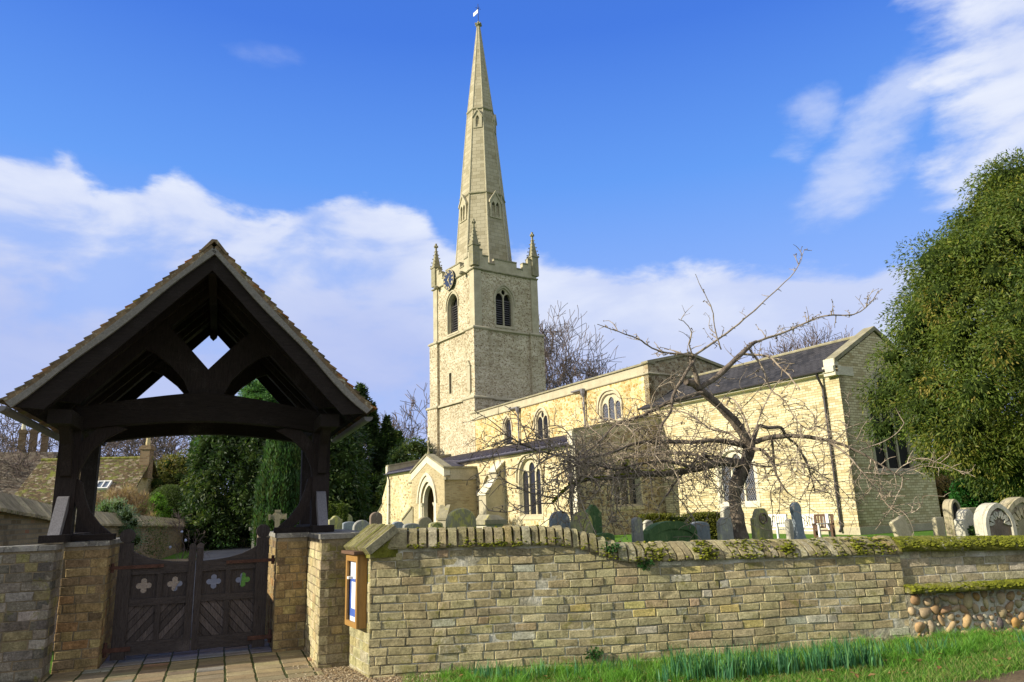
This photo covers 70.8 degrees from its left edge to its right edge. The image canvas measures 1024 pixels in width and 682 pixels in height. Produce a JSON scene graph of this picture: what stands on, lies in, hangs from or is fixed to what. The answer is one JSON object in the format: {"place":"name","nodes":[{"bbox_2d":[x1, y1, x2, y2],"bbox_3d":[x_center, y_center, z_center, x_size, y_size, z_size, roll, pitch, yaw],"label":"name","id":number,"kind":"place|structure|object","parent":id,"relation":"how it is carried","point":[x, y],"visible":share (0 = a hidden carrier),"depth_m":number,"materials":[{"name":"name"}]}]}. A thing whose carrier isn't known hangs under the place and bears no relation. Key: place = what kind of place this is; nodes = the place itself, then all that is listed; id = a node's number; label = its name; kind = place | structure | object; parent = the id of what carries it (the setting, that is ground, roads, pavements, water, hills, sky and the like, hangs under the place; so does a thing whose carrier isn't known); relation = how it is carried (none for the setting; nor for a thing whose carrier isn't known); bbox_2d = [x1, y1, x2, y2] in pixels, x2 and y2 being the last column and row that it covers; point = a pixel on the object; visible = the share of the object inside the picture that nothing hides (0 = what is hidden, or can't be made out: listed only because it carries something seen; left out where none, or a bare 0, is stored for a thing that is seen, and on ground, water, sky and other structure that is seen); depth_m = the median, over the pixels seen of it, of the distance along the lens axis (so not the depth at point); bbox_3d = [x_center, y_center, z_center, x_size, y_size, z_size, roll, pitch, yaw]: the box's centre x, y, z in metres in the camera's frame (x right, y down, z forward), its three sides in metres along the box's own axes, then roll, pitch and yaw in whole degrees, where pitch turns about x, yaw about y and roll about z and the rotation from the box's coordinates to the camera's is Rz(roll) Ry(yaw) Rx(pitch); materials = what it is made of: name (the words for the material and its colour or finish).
{"place":"outdoors","nodes":[
{"label":"outdoors","id":0,"kind":"place"},
{"bbox_2d":[41,639,323,681],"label":"pavement","id":1,"kind":"structure","parent":0,"point":[239,668],"depth_m":8.17,"materials":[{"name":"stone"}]},
{"bbox_2d":[174,546,250,630],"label":"path","id":2,"kind":"structure","parent":0,"point":[213,581],"depth_m":26.84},
{"bbox_2d":[256,664,446,681],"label":"gravel forecourt","id":3,"kind":"structure","parent":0,"point":[343,675],"depth_m":7.46,"materials":[{"name":"beige gravel"}]},
{"bbox_2d":[0,0,1023,488],"label":"sky","id":4,"kind":"structure","parent":0,"point":[646,147],"materials":[{"name":"blue"}]},
{"bbox_2d":[49,518,1023,681],"bbox_3d":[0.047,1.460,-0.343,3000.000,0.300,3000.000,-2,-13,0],"label":"ground","id":5,"kind":"structure","parent":0,"point":[244,578],"depth_m":25.24,"materials":[{"name":"green plant"}]},
{"bbox_2d":[0,424,57,494],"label":"house","id":6,"kind":"structure","parent":5,"relation":"on","point":[11,480],"depth_m":51.09,"materials":[{"name":"brick"}]},
{"bbox_2d":[0,423,57,487],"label":"bare tree","id":7,"kind":"object","parent":5,"relation":"on","point":[2,438],"visible":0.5,"depth_m":49.15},
{"bbox_2d":[0,544,63,681],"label":"flank wall","id":8,"kind":"structure","parent":5,"relation":"on","point":[29,581],"depth_m":7.80,"materials":[{"name":"grey stone"}]},
{"bbox_2d":[0,404,137,456],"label":"bare tree","id":9,"kind":"object","parent":5,"relation":"on","point":[27,441],"visible":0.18,"depth_m":55.20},
{"bbox_2d":[14,438,158,508],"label":"cottage","id":10,"kind":"structure","parent":5,"relation":"on","point":[38,484],"depth_m":42.38,"materials":[{"name":"brick"}]},
{"bbox_2d":[51,537,122,673],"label":"brick pier","id":11,"kind":"structure","parent":5,"relation":"on","point":[84,624],"depth_m":8.38,"materials":[{"name":"brown stone"}]},
{"bbox_2d":[101,529,196,660],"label":"wooden gate","id":12,"kind":"structure","parent":11,"relation":"attached to","point":[156,617],"depth_m":8.84,"materials":[{"name":"brown wood"}]},
{"bbox_2d":[0,239,376,542],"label":"lychgate","id":13,"kind":"object","parent":11,"relation":"on","point":[82,402],"visible":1,"depth_m":9.37,"materials":[{"name":"wood"}]},
{"bbox_2d":[0,492,189,601],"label":"boundary wall","id":14,"kind":"structure","parent":5,"relation":"on","point":[25,521],"depth_m":12.91,"materials":[{"name":"stone"}]},
{"bbox_2d":[38,435,196,459],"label":"bare tree","id":15,"kind":"object","parent":5,"relation":"on","point":[166,448],"visible":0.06,"depth_m":67.32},
{"bbox_2d":[52,559,188,649],"bbox_3d":[-9.324,5.999,17.814,2.813,0.293,18.517,3,-14,-19],"label":"gravel border","id":16,"kind":"object","parent":5,"relation":"on","point":[143,585],"visible":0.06,"depth_m":16.14,"materials":[{"name":"grey gravel"}]},
{"bbox_2d":[135,515,169,558],"bbox_3d":[-10.622,5.918,21.255,1.071,1.581,1.199,8,-17,-37],"label":"bush","id":17,"kind":"object","parent":16,"relation":"on","point":[149,536],"visible":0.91,"depth_m":21.29,"materials":[{"name":"green plant"}]},
{"bbox_2d":[95,494,148,551],"bbox_3d":[-10.934,5.179,19.448,1.980,2.046,1.557,-2,-13,0],"label":"lavender shrub","id":18,"kind":"object","parent":5,"relation":"on","point":[125,514],"visible":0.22,"depth_m":19.50,"materials":[{"name":"green plant"}]},
{"bbox_2d":[95,481,158,517],"bbox_3d":[-14.354,6.474,26.395,3.196,2.674,2.113,-2,-13,0],"label":"dry shrub","id":19,"kind":"object","parent":5,"relation":"on","point":[141,496],"visible":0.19,"depth_m":26.39,"materials":[{"name":"brown plant"}]},
{"bbox_2d":[101,436,194,460],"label":"bare tree","id":20,"kind":"object","parent":5,"relation":"on","point":[127,448],"visible":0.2,"depth_m":60.00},
{"bbox_2d":[140,491,175,517],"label":"leafy shrub","id":21,"kind":"object","parent":5,"relation":"on","point":[158,506],"visible":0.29,"depth_m":33.19,"materials":[{"name":"green plant"}]},
{"bbox_2d":[110,435,219,474],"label":"bare tree","id":22,"kind":"object","parent":5,"relation":"on","point":[158,439],"visible":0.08,"depth_m":63.04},
{"bbox_2d":[147,484,190,518],"bbox_3d":[-18.151,9.525,37.960,3.079,3.959,2.772,-2,-13,0],"label":"clipped bush","id":23,"kind":"object","parent":5,"relation":"on","point":[170,492],"visible":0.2,"depth_m":37.57,"materials":[{"name":"green plant"}]},
{"bbox_2d":[148,448,196,491],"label":"bushy conifer","id":24,"kind":"object","parent":5,"relation":"on","point":[172,470],"visible":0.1,"depth_m":45.56,"materials":[{"name":"green plant"}]},
{"bbox_2d":[164,510,210,558],"bbox_3d":[-11.827,7.093,25.961,2.039,2.099,0.964,-8,-15,26],"label":"shrub","id":25,"kind":"object","parent":5,"relation":"on","point":[178,528],"visible":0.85,"depth_m":26.18,"materials":[{"name":"plant"}]},
{"bbox_2d":[176,435,265,550],"bbox_3d":[-13.088,6.941,35.551,6.603,8.004,6.354,-2,-13,0],"label":"yew tree","id":26,"kind":"object","parent":5,"relation":"on","point":[230,460],"visible":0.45,"depth_m":33.52,"materials":[{"name":"green plant"}]},
{"bbox_2d":[190,379,277,455],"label":"pine tree","id":27,"kind":"object","parent":5,"relation":"on","point":[255,389],"visible":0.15,"depth_m":59.53,"materials":[{"name":"green plant"}]},
{"bbox_2d":[249,439,300,546],"bbox_3d":[-6.862,4.520,21.616,1.859,4.941,1.936,-2,-13,0],"label":"columnar yew","id":28,"kind":"object","parent":5,"relation":"on","point":[277,485],"visible":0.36,"depth_m":21.08,"materials":[{"name":"green plant"}]},
{"bbox_2d":[268,510,286,526],"bbox_3d":[-4.575,4.124,13.961,0.442,1.656,0.374,2,-14,-15],"label":"stone cross","id":29,"kind":"object","parent":5,"relation":"on","point":[277,516],"visible":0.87,"depth_m":14.08,"materials":[{"name":"beige stone"}]},
{"bbox_2d":[265,531,307,651],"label":"brick pier","id":30,"kind":"structure","parent":5,"relation":"on","point":[286,597],"depth_m":9.23,"materials":[{"name":"brown stone"}]},
{"bbox_2d":[190,524,274,650],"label":"wooden gate","id":31,"kind":"structure","parent":30,"relation":"attached to","point":[228,610],"depth_m":9.17,"materials":[{"name":"brown wood"}]},
{"bbox_2d":[244,426,375,543],"bbox_3d":[-8.238,5.861,29.542,5.458,6.960,5.375,-2,-13,0],"label":"yew tree","id":32,"kind":"object","parent":5,"relation":"on","point":[347,462],"visible":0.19,"depth_m":28.62,"materials":[{"name":"green plant"}]},
{"bbox_2d":[304,529,359,668],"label":"flank wall","id":33,"kind":"structure","parent":5,"relation":"on","point":[327,637],"depth_m":8.21,"materials":[{"name":"stone"}]},
{"bbox_2d":[328,516,342,528],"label":"gravestone","id":34,"kind":"object","parent":5,"relation":"on","point":[336,521],"visible":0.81,"depth_m":15.02,"materials":[{"name":"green stone"}]},
{"bbox_2d":[328,503,348,522],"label":"clipped hedge","id":35,"kind":"object","parent":5,"relation":"on","point":[340,510],"visible":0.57,"depth_m":20.21,"materials":[{"name":"green plant"}]},
{"bbox_2d":[343,524,398,677],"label":"return wall","id":36,"kind":"structure","parent":5,"relation":"on","point":[370,541],"depth_m":7.71,"materials":[{"name":"stone"}]},
{"bbox_2d":[341,550,366,628],"bbox_3d":[-1.724,2.689,7.836,0.160,0.784,0.500,5,-15,-28],"label":"noticeboard","id":37,"kind":"object","parent":36,"relation":"attached to","point":[356,592],"visible":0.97,"depth_m":7.72,"materials":[{"name":"brown wood"}]},
{"bbox_2d":[345,554,358,628],"bbox_3d":[-1.739,2.704,7.824,0.022,0.750,0.440,5,-15,-28],"label":"door","id":38,"kind":"structure","parent":37,"relation":"in","point":[349,557],"depth_m":7.74,"materials":[{"name":"brown wood"}]},
{"bbox_2d":[369,512,381,523],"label":"gravestone","id":39,"kind":"object","parent":5,"relation":"on","point":[375,517],"visible":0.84,"depth_m":16.97,"materials":[{"name":"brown stone"}]},
{"bbox_2d":[349,381,402,522],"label":"fir tree","id":40,"kind":"object","parent":5,"relation":"on","point":[388,436],"visible":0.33,"depth_m":71.29,"materials":[{"name":"green plant"}]},
{"bbox_2d":[362,427,404,521],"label":"fir tree","id":41,"kind":"object","parent":5,"relation":"on","point":[385,451],"visible":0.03,"depth_m":71.95,"materials":[{"name":"green plant"}]},
{"bbox_2d":[364,406,426,458],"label":"bare tree","id":42,"kind":"object","parent":5,"relation":"on","point":[404,429],"visible":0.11,"depth_m":86.15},
{"bbox_2d":[364,383,429,448],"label":"bare tree","id":43,"kind":"object","parent":5,"relation":"on","point":[419,410],"visible":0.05,"depth_m":91.34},
{"bbox_2d":[375,436,434,509],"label":"yew tree","id":44,"kind":"object","parent":5,"relation":"on","point":[416,448],"visible":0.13,"depth_m":60.55,"materials":[{"name":"green plant"}]},
{"bbox_2d":[446,508,475,529],"bbox_3d":[-0.839,3.692,11.980,0.523,1.773,0.130,6,-15,-29],"label":"gravestone","id":45,"kind":"object","parent":5,"relation":"on","point":[461,517],"visible":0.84,"depth_m":12.08,"materials":[{"name":"green stone"}]},
{"bbox_2d":[476,514,506,528],"bbox_3d":[-0.452,4.320,14.911,0.520,1.417,0.600,6,-15,-29],"label":"chest tomb","id":46,"kind":"object","parent":5,"relation":"on","point":[487,520],"visible":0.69,"depth_m":14.85,"materials":[{"name":"stone"}]},
{"bbox_2d":[549,511,569,527],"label":"gravestone","id":47,"kind":"object","parent":5,"relation":"on","point":[561,523],"visible":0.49,"depth_m":11.57,"materials":[{"name":"grey stone"}]},
{"bbox_2d":[539,305,621,390],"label":"bare tree","id":48,"kind":"object","parent":5,"relation":"on","point":[560,380],"visible":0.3,"depth_m":82.61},
{"bbox_2d":[570,511,592,532],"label":"gravestone","id":49,"kind":"object","parent":5,"relation":"on","point":[589,528],"visible":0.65,"depth_m":11.11,"materials":[{"name":"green stone"}]},
{"bbox_2d":[585,504,602,533],"bbox_3d":[1.457,3.774,12.662,0.338,1.755,0.100,6,-15,-29],"label":"gravestone","id":50,"kind":"object","parent":5,"relation":"on","point":[594,512],"visible":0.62,"depth_m":12.78,"materials":[{"name":"green stone"}]},
{"bbox_2d":[631,517,643,541],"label":"gravestone","id":51,"kind":"object","parent":5,"relation":"on","point":[637,529],"visible":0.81,"depth_m":12.04,"materials":[{"name":"grey stone"}]},
{"bbox_2d":[368,525,910,677],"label":"brick wall","id":52,"kind":"structure","parent":5,"relation":"on","point":[444,597],"depth_m":7.91,"materials":[{"name":"beige brick"}]},
{"bbox_2d":[378,7,940,534],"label":"church","id":53,"kind":"structure","parent":5,"relation":"on","point":[486,353],"depth_m":41.84,"materials":[{"name":"stone"}]},
{"bbox_2d":[445,290,458,336],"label":"window","id":54,"kind":"structure","parent":53,"relation":"in","point":[452,293],"depth_m":63.44,"materials":[{"name":"stone"}]},
{"bbox_2d":[493,284,515,329],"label":"window","id":55,"kind":"structure","parent":53,"relation":"in","point":[501,302],"depth_m":61.76,"materials":[{"name":"stone"}]},
{"bbox_2d":[502,414,512,445],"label":"window","id":56,"kind":"structure","parent":53,"relation":"in","point":[506,416],"depth_m":52.48,"materials":[{"name":"stone"}]},
{"bbox_2d":[515,452,543,519],"bbox_3d":[1.027,7.713,38.488,0.370,3.562,2.750,6,-15,-29],"label":"window","id":57,"kind":"structure","parent":53,"relation":"in","point":[537,513],"depth_m":38.82,"materials":[{"name":"stone"}]},
{"bbox_2d":[533,406,549,439],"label":"window","id":58,"kind":"structure","parent":53,"relation":"in","point":[542,414],"depth_m":48.55,"materials":[{"name":"stone"}]},
{"bbox_2d":[597,387,622,423],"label":"window","id":59,"kind":"structure","parent":53,"relation":"in","point":[607,398],"depth_m":42.14,"materials":[{"name":"stone"}]},
{"bbox_2d":[611,455,644,509],"bbox_3d":[5.703,7.123,36.333,1.980,2.692,0.400,6,-15,-29],"label":"window","id":60,"kind":"structure","parent":53,"relation":"in","point":[637,505],"depth_m":36.43,"materials":[{"name":"stone"}]},
{"bbox_2d":[716,446,760,507],"bbox_3d":[10.414,6.238,33.265,0.250,2.818,2.520,6,-15,-29],"label":"window","id":61,"kind":"structure","parent":53,"relation":"in","point":[755,498],"depth_m":32.94,"materials":[{"name":"stone"}]},
{"bbox_2d":[866,367,919,474],"bbox_3d":[15.749,3.298,30.164,2.870,4.548,0.250,6,-15,-29],"label":"window","id":62,"kind":"structure","parent":53,"relation":"in","point":[894,463],"depth_m":30.03,"materials":[{"name":"stone"}]},
{"bbox_2d":[653,662,677,681],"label":"daffodil clump","id":63,"kind":"object","parent":5,"relation":"on","point":[665,678],"visible":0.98,"depth_m":6.80,"materials":[{"name":"green plant"}]},
{"bbox_2d":[643,521,697,542],"bbox_3d":[2.773,3.847,12.417,1.092,1.442,0.190,6,-15,-29],"label":"gravestone","id":64,"kind":"object","parent":5,"relation":"on","point":[666,531],"visible":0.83,"depth_m":12.45,"materials":[{"name":"green stone"}]},
{"bbox_2d":[660,642,693,679],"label":"daffodil clump","id":65,"kind":"object","parent":5,"relation":"on","point":[673,664],"visible":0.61,"depth_m":7.00,"materials":[{"name":"green plant"}]},
{"bbox_2d":[638,511,719,539],"bbox_3d":[3.745,4.468,15.872,1.822,1.376,0.838,-2,-13,0],"label":"clipped hedge","id":66,"kind":"object","parent":5,"relation":"on","point":[700,516],"visible":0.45,"depth_m":15.68,"materials":[{"name":"green plant"}]},
{"bbox_2d":[674,644,706,681],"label":"daffodil clump","id":67,"kind":"object","parent":5,"relation":"on","point":[690,670],"visible":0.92,"depth_m":6.89,"materials":[{"name":"green plant"}]},
{"bbox_2d":[692,522,710,539],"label":"gravestone","id":68,"kind":"object","parent":5,"relation":"on","point":[703,533],"visible":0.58,"depth_m":13.50,"materials":[{"name":"grey stone"}]},
{"bbox_2d":[691,645,720,677],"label":"daffodil clump","id":69,"kind":"object","parent":5,"relation":"on","point":[708,662],"visible":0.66,"depth_m":6.99,"materials":[{"name":"green plant"}]},
{"bbox_2d":[400,624,1023,681],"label":"grass","id":70,"kind":"structure","parent":5,"relation":"on","point":[1006,664],"depth_m":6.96,"materials":[{"name":"green plant"}]},
{"bbox_2d":[461,244,974,541],"bbox_3d":[3.388,0.801,12.360,8.430,5.925,4.898,-2,-13,0],"label":"apple tree","id":71,"kind":"object","parent":5,"relation":"on","point":[747,441],"visible":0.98,"depth_m":11.99,"materials":[{"name":"brown plant"}]},
{"bbox_2d":[716,517,733,539],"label":"gravestone","id":72,"kind":"object","parent":5,"relation":"on","point":[725,531],"visible":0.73,"depth_m":11.73,"materials":[{"name":"grey stone"}]},
{"bbox_2d":[711,646,744,681],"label":"daffodil clump","id":73,"kind":"object","parent":5,"relation":"on","point":[728,671],"visible":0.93,"depth_m":6.82,"materials":[{"name":"green plant"}]},
{"bbox_2d":[721,641,750,676],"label":"daffodil clump","id":74,"kind":"object","parent":5,"relation":"on","point":[739,659],"visible":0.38,"depth_m":6.99,"materials":[{"name":"green plant"}]},
{"bbox_2d":[459,632,1018,681],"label":"fallen leaves","id":75,"kind":"object","parent":5,"relation":"on","point":[870,674],"visible":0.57,"depth_m":6.95,"materials":[{"name":"brown plant"}]},
{"bbox_2d":[743,644,768,678],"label":"daffodil clump","id":76,"kind":"object","parent":5,"relation":"on","point":[752,666],"visible":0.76,"depth_m":6.89,"materials":[{"name":"green plant"}]},
{"bbox_2d":[750,508,772,539],"bbox_3d":[4.442,3.759,12.630,0.445,1.608,0.130,6,-15,-29],"label":"gravestone","id":77,"kind":"object","parent":5,"relation":"on","point":[761,517],"visible":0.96,"depth_m":12.70,"materials":[{"name":"green stone"}]},
{"bbox_2d":[745,643,777,674],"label":"daffodil clump","id":78,"kind":"object","parent":5,"relation":"on","point":[765,659],"visible":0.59,"depth_m":7.03,"materials":[{"name":"green plant"}]},
{"bbox_2d":[768,514,786,538],"bbox_3d":[8.869,6.405,24.616,0.570,0.920,0.970,6,-15,-29],"label":"garden bench","id":79,"kind":"object","parent":5,"relation":"on","point":[777,526],"visible":0.52,"depth_m":24.55,"materials":[{"name":"white paint"}]},
{"bbox_2d":[766,641,798,675],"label":"daffodil clump","id":80,"kind":"object","parent":5,"relation":"on","point":[781,660],"visible":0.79,"depth_m":6.93,"materials":[{"name":"green plant"}]},
{"bbox_2d":[785,519,793,538],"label":"gravestone","id":81,"kind":"object","parent":5,"relation":"on","point":[789,529],"visible":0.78,"depth_m":13.28,"materials":[{"name":"stone"}]},
{"bbox_2d":[775,642,805,672],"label":"daffodil clump","id":82,"kind":"object","parent":5,"relation":"on","point":[799,661],"visible":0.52,"depth_m":7.05,"materials":[{"name":"green plant"}]},
{"bbox_2d":[735,321,846,363],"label":"bare tree","id":83,"kind":"object","parent":5,"relation":"on","point":[799,346],"visible":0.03,"depth_m":84.55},
{"bbox_2d":[789,502,806,538],"bbox_3d":[5.015,3.653,12.432,0.374,1.707,0.080,1,-13,-30],"label":"gravestone","id":84,"kind":"object","parent":5,"relation":"on","point":[797,524],"visible":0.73,"depth_m":12.49,"materials":[{"name":"grey stone"}]},
{"bbox_2d":[796,641,830,673],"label":"daffodil clump","id":85,"kind":"object","parent":5,"relation":"on","point":[819,663],"visible":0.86,"depth_m":6.98,"materials":[{"name":"green plant"}]},
{"bbox_2d":[802,514,830,536],"bbox_3d":[9.312,5.934,22.669,0.570,0.920,1.270,6,-15,-29],"label":"garden bench","id":86,"kind":"object","parent":5,"relation":"on","point":[827,518],"visible":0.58,"depth_m":22.43,"materials":[{"name":"white paint"}]},
{"bbox_2d":[799,637,840,670],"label":"daffodil clump","id":87,"kind":"object","parent":5,"relation":"on","point":[823,654],"visible":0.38,"depth_m":7.13,"materials":[{"name":"green plant"}]},
{"bbox_2d":[812,514,835,537],"bbox_3d":[9.610,5.808,22.176,0.570,0.920,0.570,-9,-15,29],"label":"garden bench","id":88,"kind":"object","parent":5,"relation":"on","point":[832,530],"visible":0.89,"depth_m":22.34,"materials":[{"name":"brown wood"}]},
{"bbox_2d":[826,636,855,671],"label":"daffodil clump","id":89,"kind":"object","parent":5,"relation":"on","point":[835,661],"visible":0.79,"depth_m":7.05,"materials":[{"name":"green plant"}]},
{"bbox_2d":[836,635,865,668],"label":"daffodil clump","id":90,"kind":"object","parent":5,"relation":"on","point":[856,654],"visible":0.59,"depth_m":7.09,"materials":[{"name":"green plant"}]},
{"bbox_2d":[844,634,884,669],"bbox_3d":[3.461,3.064,7.122,0.339,0.336,0.285,-2,-13,0],"label":"daffodil clump","id":91,"kind":"object","parent":5,"relation":"on","point":[866,654],"visible":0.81,"depth_m":7.08,"materials":[{"name":"green plant"}]},
{"bbox_2d":[889,516,911,536],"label":"gravestone","id":92,"kind":"object","parent":5,"relation":"on","point":[899,526],"visible":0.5,"depth_m":12.43,"materials":[{"name":"beige stone"}]},
{"bbox_2d":[852,146,1023,502],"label":"yew tree","id":93,"kind":"object","parent":5,"relation":"on","point":[960,326],"visible":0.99,"depth_m":19.67,"materials":[{"name":"green plant"}]},
{"bbox_2d":[931,517,945,535],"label":"gravestone","id":94,"kind":"object","parent":5,"relation":"on","point":[938,525],"visible":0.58,"depth_m":13.45,"materials":[{"name":"beige stone"}]},
{"bbox_2d":[942,499,960,535],"bbox_3d":[9.183,4.081,14.872,0.357,1.594,0.190,6,-15,-29],"label":"gravestone","id":95,"kind":"object","parent":5,"relation":"on","point":[951,507],"visible":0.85,"depth_m":14.90,"materials":[{"name":"beige stone"}]},
{"bbox_2d":[889,535,1023,638],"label":"flint wall","id":96,"kind":"structure","parent":5,"relation":"on","point":[961,582],"depth_m":8.44,"materials":[{"name":"stone"}]},
{"bbox_2d":[935,472,978,517],"bbox_3d":[21.470,7.688,34.925,4.428,2.816,4.508,-10,-16,32],"label":"beech hedge","id":97,"kind":"object","parent":5,"relation":"on","point":[943,484],"visible":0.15,"depth_m":34.15,"materials":[{"name":"brown plant"}]},
{"bbox_2d":[954,509,975,535],"bbox_3d":[7.957,3.663,12.386,0.466,1.499,0.267,6,-15,-29],"label":"gravestone","id":98,"kind":"object","parent":5,"relation":"on","point":[964,522],"visible":0.18,"depth_m":12.44,"materials":[{"name":"stone"}]},
{"bbox_2d":[945,477,1023,507],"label":"ivy bush","id":99,"kind":"object","parent":5,"relation":"on","point":[962,496],"visible":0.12,"depth_m":23.25,"materials":[{"name":"green plant"}]},
{"bbox_2d":[974,503,1017,535],"bbox_3d":[7.757,3.405,11.444,0.593,1.625,0.230,2,-14,-15],"label":"gravestone","id":100,"kind":"object","parent":5,"relation":"on","point":[992,519],"visible":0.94,"depth_m":11.49,"materials":[{"name":"stone"}]},
{"bbox_2d":[999,497,1023,534],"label":"gravestone","id":101,"kind":"object","parent":5,"relation":"on","point":[1014,506],"visible":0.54,"depth_m":12.26,"materials":[{"name":"beige stone"}]},
{"bbox_2d":[957,670,1023,681],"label":"road","id":102,"kind":"structure","parent":0,"point":[1017,676],"depth_m":6.46,"materials":[{"name":"grey asphalt"}]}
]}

